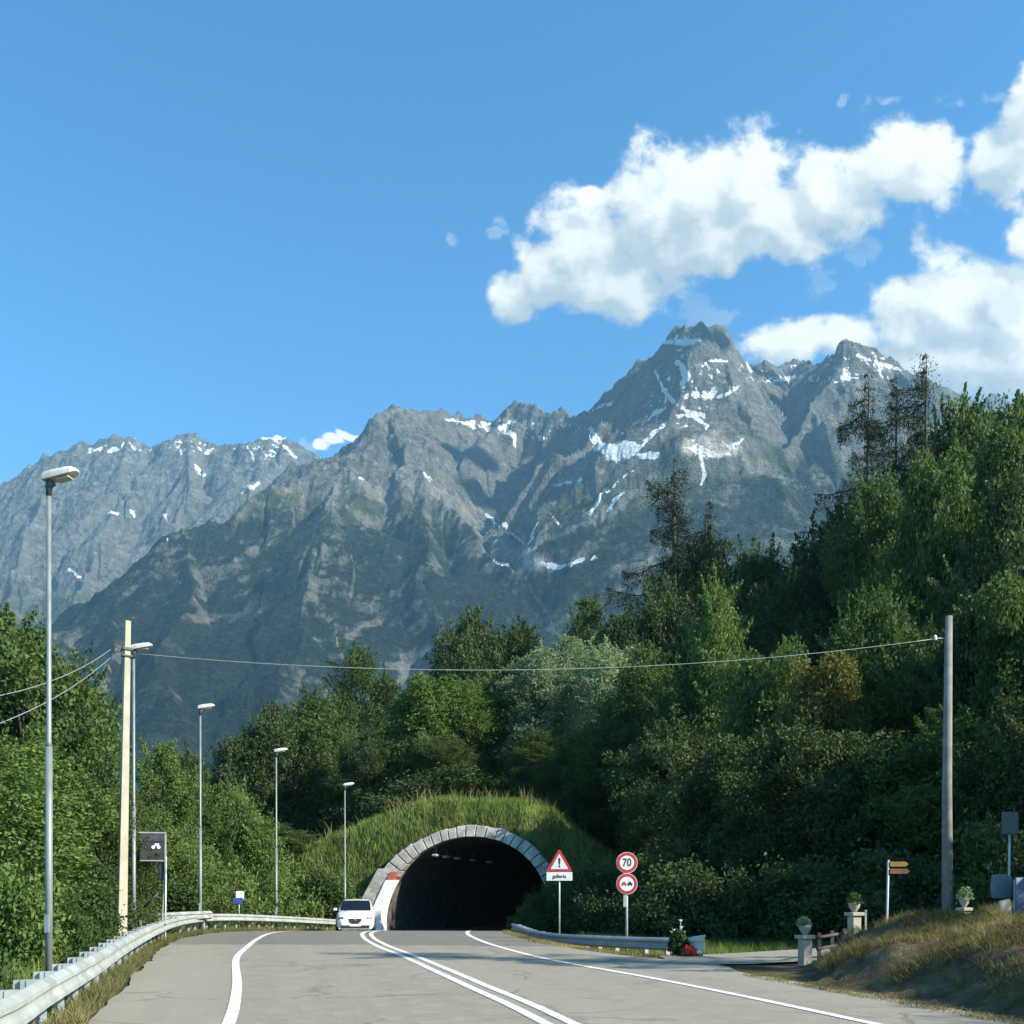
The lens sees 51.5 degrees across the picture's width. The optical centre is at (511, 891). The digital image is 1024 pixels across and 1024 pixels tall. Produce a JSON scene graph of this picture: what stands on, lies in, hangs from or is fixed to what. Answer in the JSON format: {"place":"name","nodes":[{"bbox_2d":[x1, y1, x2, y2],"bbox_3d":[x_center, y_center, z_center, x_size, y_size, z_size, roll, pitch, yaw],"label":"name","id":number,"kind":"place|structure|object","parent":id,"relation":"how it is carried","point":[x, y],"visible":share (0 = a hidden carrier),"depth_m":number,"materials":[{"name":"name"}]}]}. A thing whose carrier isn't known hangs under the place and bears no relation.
{"place":"outdoors","nodes":[
{"label":"outdoors","id":0,"kind":"place"},
{"bbox_2d":[0,432,320,634],"bbox_3d":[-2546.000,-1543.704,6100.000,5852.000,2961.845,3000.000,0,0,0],"label":"mountain range","id":1,"kind":"structure","parent":0,"point":[120,505],"depth_m":6347.38,"materials":[{"name":"grey stone"}]},
{"bbox_2d":[19,926,376,1023],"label":"verge grass","id":2,"kind":"structure","parent":0,"point":[85,1008],"depth_m":16.77,"materials":[{"name":"green plant"}]},
{"bbox_2d":[255,783,728,898],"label":"hill","id":3,"kind":"structure","parent":0,"point":[466,819],"depth_m":65.37,"materials":[{"name":"green plant"}]},
{"bbox_2d":[201,728,289,875],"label":"tree","id":4,"kind":"object","parent":3,"relation":"on","point":[224,774],"visible":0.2,"depth_m":89.03,"materials":[{"name":"green plant"}]},
{"bbox_2d":[212,699,332,840],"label":"tree","id":5,"kind":"object","parent":3,"relation":"on","point":[267,726],"visible":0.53,"depth_m":89.80,"materials":[{"name":"green plant"}]},
{"bbox_2d":[257,680,370,842],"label":"tree","id":6,"kind":"object","parent":3,"relation":"on","point":[314,711],"visible":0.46,"depth_m":92.25,"materials":[{"name":"green plant"}]},
{"bbox_2d":[294,853,360,929],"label":"shrub","id":7,"kind":"object","parent":3,"relation":"on","point":[332,895],"visible":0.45,"depth_m":61.47,"materials":[{"name":"green plant"}]},
{"bbox_2d":[322,634,396,825],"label":"tree","id":8,"kind":"object","parent":3,"relation":"on","point":[358,660],"visible":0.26,"depth_m":117.20,"materials":[{"name":"green plant"}]},
{"bbox_2d":[334,724,407,826],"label":"tree","id":9,"kind":"object","parent":3,"relation":"on","point":[367,745],"visible":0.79,"depth_m":83.01,"materials":[{"name":"green plant"}]},
{"bbox_2d":[353,661,411,818],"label":"tree","id":10,"kind":"object","parent":3,"relation":"on","point":[382,693],"visible":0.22,"depth_m":103.00,"materials":[{"name":"green plant"}]},
{"bbox_2d":[356,769,450,819],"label":"shrub","id":11,"kind":"object","parent":3,"relation":"on","point":[412,789],"visible":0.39,"depth_m":75.96,"materials":[{"name":"green plant"}]},
{"bbox_2d":[366,670,485,793],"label":"tree","id":12,"kind":"object","parent":3,"relation":"on","point":[423,710],"visible":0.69,"depth_m":83.96,"materials":[{"name":"green plant"}]},
{"bbox_2d":[410,734,481,788],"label":"tree","id":13,"kind":"object","parent":3,"relation":"on","point":[438,745],"visible":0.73,"depth_m":81.13,"materials":[{"name":"green plant"}]},
{"bbox_2d":[421,757,513,798],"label":"shrub","id":14,"kind":"object","parent":3,"relation":"on","point":[453,778],"visible":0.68,"depth_m":76.00,"materials":[{"name":"green plant"}]},
{"bbox_2d":[423,603,518,784],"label":"tree","id":15,"kind":"object","parent":3,"relation":"on","point":[467,653],"visible":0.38,"depth_m":119.40,"materials":[{"name":"green plant"}]},
{"bbox_2d":[446,669,545,778],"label":"tree","id":16,"kind":"object","parent":3,"relation":"on","point":[476,700],"visible":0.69,"depth_m":85.94,"materials":[{"name":"green plant"}]},
{"bbox_2d":[475,615,550,780],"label":"tree","id":17,"kind":"object","parent":3,"relation":"on","point":[523,640],"visible":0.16,"depth_m":122.31,"materials":[{"name":"green plant"}]},
{"bbox_2d":[497,725,564,795],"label":"tree","id":18,"kind":"object","parent":3,"relation":"on","point":[535,739],"visible":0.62,"depth_m":76.52,"materials":[{"name":"green plant"}]},
{"bbox_2d":[488,639,581,772],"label":"tree","id":19,"kind":"object","parent":3,"relation":"on","point":[549,680],"visible":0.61,"depth_m":84.96,"materials":[{"name":"green plant"}]},
{"bbox_2d":[514,743,587,812],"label":"tree","id":20,"kind":"object","parent":3,"relation":"on","point":[547,776],"visible":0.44,"depth_m":73.39,"materials":[{"name":"green plant"}]},
{"bbox_2d":[518,632,612,747],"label":"tree","id":21,"kind":"object","parent":3,"relation":"on","point":[568,647],"visible":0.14,"depth_m":88.97,"materials":[{"name":"green plant"}]},
{"bbox_2d":[544,584,621,715],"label":"tree","id":22,"kind":"object","parent":3,"relation":"on","point":[587,614],"visible":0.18,"depth_m":117.05,"materials":[{"name":"green plant"}]},
{"bbox_2d":[552,714,645,845],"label":"tree","id":23,"kind":"object","parent":3,"relation":"on","point":[579,744],"visible":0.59,"depth_m":70.36,"materials":[{"name":"green plant"}]},
{"bbox_2d":[562,634,647,738],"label":"tree","id":24,"kind":"object","parent":3,"relation":"on","point":[602,662],"visible":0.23,"depth_m":82.66,"materials":[{"name":"green plant"}]},
{"bbox_2d":[553,718,661,855],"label":"tree","id":25,"kind":"object","parent":3,"relation":"on","point":[610,836],"visible":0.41,"depth_m":70.65,"materials":[{"name":"green plant"}]},
{"bbox_2d":[582,607,671,720],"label":"tree","id":26,"kind":"object","parent":3,"relation":"on","point":[621,630],"visible":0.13,"depth_m":109.19,"materials":[{"name":"green plant"}]},
{"bbox_2d":[581,640,692,839],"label":"tree","id":27,"kind":"object","parent":3,"relation":"on","point":[633,684],"visible":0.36,"depth_m":75.89,"materials":[{"name":"green plant"}]},
{"bbox_2d":[600,570,706,709],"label":"tree","id":28,"kind":"object","parent":3,"relation":"on","point":[665,614],"visible":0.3,"depth_m":110.35,"materials":[{"name":"green plant"}]},
{"bbox_2d":[600,716,713,877],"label":"tree","id":29,"kind":"object","parent":3,"relation":"on","point":[637,793],"visible":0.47,"depth_m":58.85,"materials":[{"name":"green plant"}]},
{"bbox_2d":[605,456,715,645],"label":"conifer","id":30,"kind":"object","parent":3,"relation":"on","point":[674,558],"visible":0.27,"depth_m":117.89,"materials":[{"name":"green plant"}]},
{"bbox_2d":[634,630,762,843],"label":"tree","id":31,"kind":"object","parent":3,"relation":"on","point":[676,709],"visible":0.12,"depth_m":66.01,"materials":[{"name":"green plant"}]},
{"bbox_2d":[642,524,780,729],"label":"tree","id":32,"kind":"object","parent":3,"relation":"on","point":[705,559],"visible":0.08,"depth_m":118.13,"materials":[{"name":"green plant"}]},
{"bbox_2d":[678,562,753,754],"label":"tree","id":33,"kind":"object","parent":3,"relation":"on","point":[720,624],"visible":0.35,"depth_m":65.17,"materials":[{"name":"green plant"}]},
{"bbox_2d":[728,532,822,651],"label":"tree","id":34,"kind":"object","parent":3,"relation":"on","point":[765,566],"visible":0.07,"depth_m":120.46,"materials":[{"name":"green plant"}]},
{"bbox_2d":[737,560,842,685],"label":"tree","id":35,"kind":"object","parent":3,"relation":"on","point":[789,602],"visible":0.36,"depth_m":109.73,"materials":[{"name":"green plant"}]},
{"bbox_2d":[773,493,875,674],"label":"tree","id":36,"kind":"object","parent":3,"relation":"on","point":[804,550],"visible":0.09,"depth_m":115.31,"materials":[{"name":"green plant"}]},
{"bbox_2d":[798,372,905,669],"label":"conifer","id":37,"kind":"object","parent":3,"relation":"on","point":[868,438],"visible":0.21,"depth_m":107.87,"materials":[{"name":"green plant"}]},
{"bbox_2d":[811,459,908,657],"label":"tree","id":38,"kind":"object","parent":3,"relation":"on","point":[867,525],"visible":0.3,"depth_m":101.57,"materials":[{"name":"green plant"}]},
{"bbox_2d":[841,375,920,539],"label":"conifer","id":39,"kind":"object","parent":3,"relation":"on","point":[898,467],"visible":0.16,"depth_m":111.33,"materials":[{"name":"green plant"}]},
{"bbox_2d":[893,351,949,500],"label":"conifer","id":40,"kind":"object","parent":3,"relation":"on","point":[923,432],"visible":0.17,"depth_m":109.54,"materials":[{"name":"green plant"}]},
{"bbox_2d":[866,444,995,690],"bbox_3d":[25.680,-12.721,63.796,9.374,27.630,9.360,0,0,17],"label":"tree","id":41,"kind":"object","parent":3,"relation":"on","point":[933,531],"visible":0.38,"depth_m":62.49,"materials":[{"name":"green plant"}]},
{"bbox_2d":[893,381,1017,518],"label":"tree","id":42,"kind":"object","parent":3,"relation":"on","point":[961,425],"visible":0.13,"depth_m":110.81,"materials":[{"name":"green plant"}]},
{"bbox_2d":[942,388,1023,581],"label":"tree","id":43,"kind":"object","parent":3,"relation":"on","point":[1007,434],"visible":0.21,"depth_m":101.33,"materials":[{"name":"green plant"}]},
{"bbox_2d":[0,321,1003,890],"bbox_3d":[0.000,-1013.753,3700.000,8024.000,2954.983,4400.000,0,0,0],"label":"mountain","id":44,"kind":"structure","parent":0,"point":[394,535],"depth_m":3637.75,"materials":[{"name":"grey stone"}]},
{"bbox_2d":[0,0,1023,484],"label":"sky","id":45,"kind":"structure","parent":0,"point":[227,222],"materials":[{"name":"blue"}]},
{"bbox_2d":[84,931,1023,1023],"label":"road","id":46,"kind":"structure","parent":0,"point":[320,977],"depth_m":16.26,"materials":[{"name":"grey asphalt"}]},
{"bbox_2d":[222,931,283,1023],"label":"road marking","id":47,"kind":"object","parent":46,"relation":"on","point":[231,1014],"visible":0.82,"depth_m":16.14,"materials":[{"name":"paint"}]},
{"bbox_2d":[333,899,377,930],"bbox_3d":[-7.329,1.147,49.991,2.070,1.555,4.118,0,0,-7],"label":"car","id":48,"kind":"object","parent":46,"relation":"on","point":[355,913],"visible":0.94,"depth_m":48.41,"materials":[{"name":"white paint"}]},
{"bbox_2d":[360,930,552,1023],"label":"road marking","id":49,"kind":"object","parent":46,"relation":"on","point":[536,1018],"visible":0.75,"depth_m":16.00,"materials":[{"name":"paint"}]},
{"bbox_2d":[465,931,880,1023],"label":"road marking","id":50,"kind":"object","parent":46,"relation":"on","point":[467,933],"visible":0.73,"depth_m":16.13,"materials":[{"name":"paint"}]},
{"bbox_2d":[84,856,1023,1022],"bbox_3d":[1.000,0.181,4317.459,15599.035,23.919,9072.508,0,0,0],"label":"ground","id":51,"kind":"structure","parent":0,"point":[868,971],"depth_m":15.67,"materials":[{"name":"soil"}]},
{"bbox_2d":[0,846,76,974],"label":"shrub","id":52,"kind":"object","parent":51,"relation":"on","point":[22,910],"visible":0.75,"depth_m":19.66,"materials":[{"name":"green plant"}]},
{"bbox_2d":[0,721,119,899],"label":"tree","id":53,"kind":"object","parent":51,"relation":"on","point":[22,779],"visible":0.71,"depth_m":25.69,"materials":[{"name":"green plant"}]},
{"bbox_2d":[41,466,79,970],"bbox_3d":[-7.630,-2.557,17.967,0.625,9.215,0.259,0,0,9],"label":"street lamp","id":54,"kind":"object","parent":51,"relation":"on","point":[51,477],"visible":0.99,"depth_m":17.96,"materials":[{"name":"metal"}]},
{"bbox_2d":[0,601,121,887],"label":"tree","id":55,"kind":"object","parent":51,"relation":"on","point":[22,666],"visible":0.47,"depth_m":35.67,"materials":[{"name":"green plant"}]},
{"bbox_2d":[53,893,125,963],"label":"shrub","id":56,"kind":"object","parent":51,"relation":"on","point":[81,939],"visible":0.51,"depth_m":20.74,"materials":[{"name":"green plant"}]},
{"bbox_2d":[53,866,127,944],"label":"shrub","id":57,"kind":"object","parent":51,"relation":"on","point":[97,909],"visible":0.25,"depth_m":23.74,"materials":[{"name":"green plant"}]},
{"bbox_2d":[55,761,170,914],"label":"tree","id":58,"kind":"object","parent":51,"relation":"on","point":[105,777],"visible":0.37,"depth_m":30.78,"materials":[{"name":"green plant"}]},
{"bbox_2d":[113,620,132,933],"bbox_3d":[-9.976,-1.901,26.980,0.470,10.000,0.220,1,-1,-37],"label":"utility pole","id":59,"kind":"object","parent":51,"relation":"on","point":[122,870],"visible":0.81,"depth_m":26.99,"materials":[{"name":"concrete"}]},
{"bbox_2d":[90,775,173,912],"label":"tree","id":60,"kind":"object","parent":51,"relation":"on","point":[147,886],"visible":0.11,"depth_m":41.00,"materials":[{"name":"green plant"}]},
{"bbox_2d":[131,642,152,928],"bbox_3d":[-10.678,-2.557,30.600,0.625,9.215,0.259,0,0,0],"label":"street lamp","id":61,"kind":"object","parent":51,"relation":"on","point":[141,646],"visible":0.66,"depth_m":30.56,"materials":[{"name":"grey metal"}]},
{"bbox_2d":[139,832,166,938],"bbox_3d":[-10.502,0.536,31.003,0.818,4.530,0.168,0,0,-14],"label":"road sign","id":62,"kind":"object","parent":51,"relation":"on","point":[155,842],"visible":0.9,"depth_m":31.02,"materials":[{"name":"metal"}]},
{"bbox_2d":[0,914,344,1023],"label":"crash barrier","id":63,"kind":"object","parent":51,"relation":"on","point":[24,1001],"visible":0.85,"depth_m":13.54,"materials":[{"name":"metal"}]},
{"bbox_2d":[130,734,220,865],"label":"tree","id":64,"kind":"object","parent":51,"relation":"on","point":[186,801],"visible":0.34,"depth_m":47.82,"materials":[{"name":"green plant"}]},
{"bbox_2d":[153,863,219,929],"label":"shrub","id":65,"kind":"object","parent":51,"relation":"on","point":[184,894],"visible":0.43,"depth_m":42.37,"materials":[{"name":"green plant"}]},
{"bbox_2d":[136,826,237,909],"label":"tree","id":66,"kind":"object","parent":51,"relation":"on","point":[185,856],"visible":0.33,"depth_m":44.43,"materials":[{"name":"green plant"}]},
{"bbox_2d":[140,740,243,879],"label":"tree","id":67,"kind":"object","parent":51,"relation":"on","point":[210,817],"visible":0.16,"depth_m":54.66,"materials":[{"name":"green plant"}]},
{"bbox_2d":[190,776,294,899],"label":"tree","id":68,"kind":"object","parent":51,"relation":"on","point":[248,847],"visible":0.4,"depth_m":57.07,"materials":[{"name":"green plant"}]},
{"bbox_2d":[205,849,283,928],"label":"shrub","id":69,"kind":"object","parent":51,"relation":"on","point":[250,895],"visible":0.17,"depth_m":49.71,"materials":[{"name":"green plant"}]},
{"bbox_2d":[250,836,326,928],"bbox_3d":[-12.841,0.657,60.218,5.016,7.630,5.142,0,0,13],"label":"shrub","id":70,"kind":"object","parent":51,"relation":"on","point":[289,896],"visible":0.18,"depth_m":59.67,"materials":[{"name":"green plant"}]},
{"bbox_2d":[351,825,551,930],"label":"road tunnel","id":71,"kind":"structure","parent":51,"relation":"on","point":[417,885],"depth_m":71.03,"materials":[{"name":"concrete"}]},
{"bbox_2d":[534,844,606,934],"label":"shrub","id":72,"kind":"object","parent":51,"relation":"on","point":[551,921],"visible":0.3,"depth_m":51.51,"materials":[{"name":"green plant"}]},
{"bbox_2d":[563,845,640,934],"bbox_3d":[4.228,0.167,46.737,4.191,4.400,4.296,0,0,-40],"label":"shrub","id":73,"kind":"object","parent":51,"relation":"on","point":[602,880],"visible":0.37,"depth_m":46.69,"materials":[{"name":"green plant"}]},
{"bbox_2d":[511,923,704,955],"bbox_3d":[1.750,1.566,34.567,1.406,1.140,21.146,0,0,-12],"label":"crash barrier","id":74,"kind":"object","parent":51,"relation":"on","point":[646,944],"visible":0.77,"depth_m":28.31,"materials":[{"name":"metal"}]},
{"bbox_2d":[574,854,657,936],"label":"shrub","id":75,"kind":"object","parent":51,"relation":"on","point":[615,925],"visible":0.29,"depth_m":43.62,"materials":[{"name":"green plant"}]},
{"bbox_2d":[616,852,637,953],"bbox_3d":[3.294,0.609,30.480,0.610,3.460,0.110,0,0,3],"label":"speed limit sign","id":76,"kind":"object","parent":51,"relation":"on","point":[626,864],"visible":1,"depth_m":30.43,"materials":[{"name":"metal"}]},
{"bbox_2d":[615,846,728,937],"bbox_3d":[5.804,0.206,40.011,4.342,3.901,4.236,0,0,-31],"label":"shrub","id":77,"kind":"object","parent":51,"relation":"on","point":[664,885],"visible":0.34,"depth_m":39.19,"materials":[{"name":"green plant"}]},
{"bbox_2d":[635,853,757,946],"bbox_3d":[6.920,0.349,37.791,4.956,3.414,4.676,0,0,-10],"label":"shrub","id":78,"kind":"object","parent":51,"relation":"on","point":[698,889],"visible":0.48,"depth_m":37.49,"materials":[{"name":"green plant"}]},
{"bbox_2d":[644,732,788,904],"bbox_3d":[9.449,-1.923,47.113,7.236,10.239,7.624,0,0,-33],"label":"tree","id":79,"kind":"object","parent":51,"relation":"on","point":[695,788],"visible":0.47,"depth_m":46.04,"materials":[{"name":"green plant"}]},
{"bbox_2d":[679,858,804,947],"bbox_3d":[8.246,0.462,36.778,4.825,3.232,4.553,0,0,-16],"label":"shrub","id":80,"kind":"object","parent":51,"relation":"on","point":[723,928],"visible":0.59,"depth_m":36.43,"materials":[{"name":"green plant"}]},
{"bbox_2d":[706,632,810,850],"bbox_3d":[12.477,-4.299,52.074,7.004,16.058,7.381,0,0,34],"label":"tree","id":81,"kind":"object","parent":51,"relation":"on","point":[762,693],"visible":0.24,"depth_m":51.14,"materials":[{"name":"green plant"}]},
{"bbox_2d":[710,715,853,902],"bbox_3d":[11.477,-2.145,43.294,6.969,10.149,7.417,0,0,33],"label":"tree","id":82,"kind":"object","parent":51,"relation":"on","point":[785,758],"visible":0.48,"depth_m":42.28,"materials":[{"name":"green plant"}]},
{"bbox_2d":[747,844,835,948],"bbox_3d":[9.969,0.245,35.791,4.319,3.662,4.214,0,0,18],"label":"shrub","id":83,"kind":"object","parent":51,"relation":"on","point":[781,886],"visible":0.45,"depth_m":35.57,"materials":[{"name":"green plant"}]},
{"bbox_2d":[751,650,883,869],"bbox_3d":[13.954,-3.704,47.987,7.020,14.111,7.031,0,0,12],"label":"tree","id":84,"kind":"object","parent":51,"relation":"on","point":[827,699],"visible":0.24,"depth_m":46.88,"materials":[{"name":"green plant"}]},
{"bbox_2d":[757,849,882,947],"bbox_3d":[10.674,0.332,34.864,5.021,3.479,4.737,0,0,8],"label":"shrub","id":85,"kind":"object","parent":51,"relation":"on","point":[834,897],"visible":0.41,"depth_m":34.59,"materials":[{"name":"green plant"}]},
{"bbox_2d":[764,727,957,893],"bbox_3d":[13.569,-1.816,41.053,7.596,9.205,7.607,0,0,26],"label":"tree","id":86,"kind":"object","parent":51,"relation":"on","point":[848,828],"visible":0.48,"depth_m":39.62,"materials":[{"name":"green plant"}]},
{"bbox_2d":[814,569,944,723],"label":"tree","id":87,"kind":"object","parent":51,"relation":"on","point":[872,615],"visible":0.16,"depth_m":56.63,"materials":[{"name":"green plant"}]},
{"bbox_2d":[744,972,1023,1023],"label":"verge grass","id":88,"kind":"structure","parent":51,"relation":"on","point":[927,1006],"depth_m":14.66,"materials":[{"name":"plant"}]},
{"bbox_2d":[830,610,943,856],"bbox_3d":[17.871,-5.192,49.854,8.556,16.009,7.359,0,0,33],"label":"tree","id":89,"kind":"object","parent":51,"relation":"on","point":[883,677],"visible":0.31,"depth_m":48.33,"materials":[{"name":"green plant"}]},
{"bbox_2d":[833,826,941,936],"bbox_3d":[12.319,0.012,33.725,4.358,4.106,4.468,0,0,-38],"label":"shrub","id":90,"kind":"object","parent":51,"relation":"on","point":[898,884],"visible":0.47,"depth_m":33.45,"materials":[{"name":"green plant"}]},
{"bbox_2d":[813,899,1023,1004],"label":"dry grass","id":91,"kind":"structure","parent":51,"relation":"on","point":[915,934],"depth_m":17.35,"materials":[{"name":"brown plant"}]},
{"bbox_2d":[841,702,1023,873],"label":"tree","id":92,"kind":"object","parent":51,"relation":"on","point":[911,798],"visible":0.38,"depth_m":37.77,"materials":[{"name":"green plant"}]},
{"bbox_2d":[894,840,981,915],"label":"shrub","id":93,"kind":"object","parent":51,"relation":"on","point":[937,895],"visible":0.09,"depth_m":32.73,"materials":[{"name":"green plant"}]},
{"bbox_2d":[934,615,952,911],"bbox_3d":[11.786,-2.379,29.000,0.551,10.261,0.330,0,0,0],"label":"utility pole","id":94,"kind":"object","parent":51,"relation":"on","point":[947,864],"visible":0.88,"depth_m":28.90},
{"bbox_2d":[902,574,1002,854],"bbox_3d":[21.064,-5.895,47.087,7.630,16.289,7.169,0,0,10],"label":"tree","id":95,"kind":"object","parent":51,"relation":"on","point":[965,628],"visible":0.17,"depth_m":46.40,"materials":[{"name":"green plant"}]},
{"bbox_2d":[927,454,1023,712],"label":"tree","id":96,"kind":"object","parent":51,"relation":"on","point":[1004,518],"visible":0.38,"depth_m":59.33,"materials":[{"name":"green plant"}]},
{"bbox_2d":[932,793,1023,911],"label":"shrub","id":97,"kind":"object","parent":51,"relation":"on","point":[978,840],"visible":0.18,"depth_m":31.00,"materials":[{"name":"green plant"}]},
{"bbox_2d":[934,806,1023,912],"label":"shrub","id":98,"kind":"object","parent":51,"relation":"on","point":[1017,865],"visible":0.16,"depth_m":28.07,"materials":[{"name":"green plant"}]},
{"bbox_2d":[935,690,1023,866],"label":"tree","id":99,"kind":"object","parent":51,"relation":"on","point":[1005,760],"visible":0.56,"depth_m":34.25,"materials":[{"name":"green plant"}]},
{"bbox_2d":[958,568,1023,844],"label":"tree","id":100,"kind":"object","parent":51,"relation":"on","point":[1005,610],"visible":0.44,"depth_m":43.32,"materials":[{"name":"green plant"}]},
{"bbox_2d":[990,811,1018,898],"bbox_3d":[9.045,-0.224,19.524,0.500,2.479,0.092,0,0,6],"label":"sign post","id":101,"kind":"object","parent":51,"relation":"on","point":[1000,885],"visible":0.95,"depth_m":19.49,"materials":[{"name":"metal"}]},
{"bbox_2d":[572,930,836,955],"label":"bank grass","id":102,"kind":"structure","parent":0,"point":[719,946],"depth_m":33.27,"materials":[{"name":"green plant"}]},
{"bbox_2d":[660,948,834,963],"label":"side road","id":103,"kind":"structure","parent":0,"point":[763,957],"depth_m":23.63,"materials":[{"name":"grey asphalt"}]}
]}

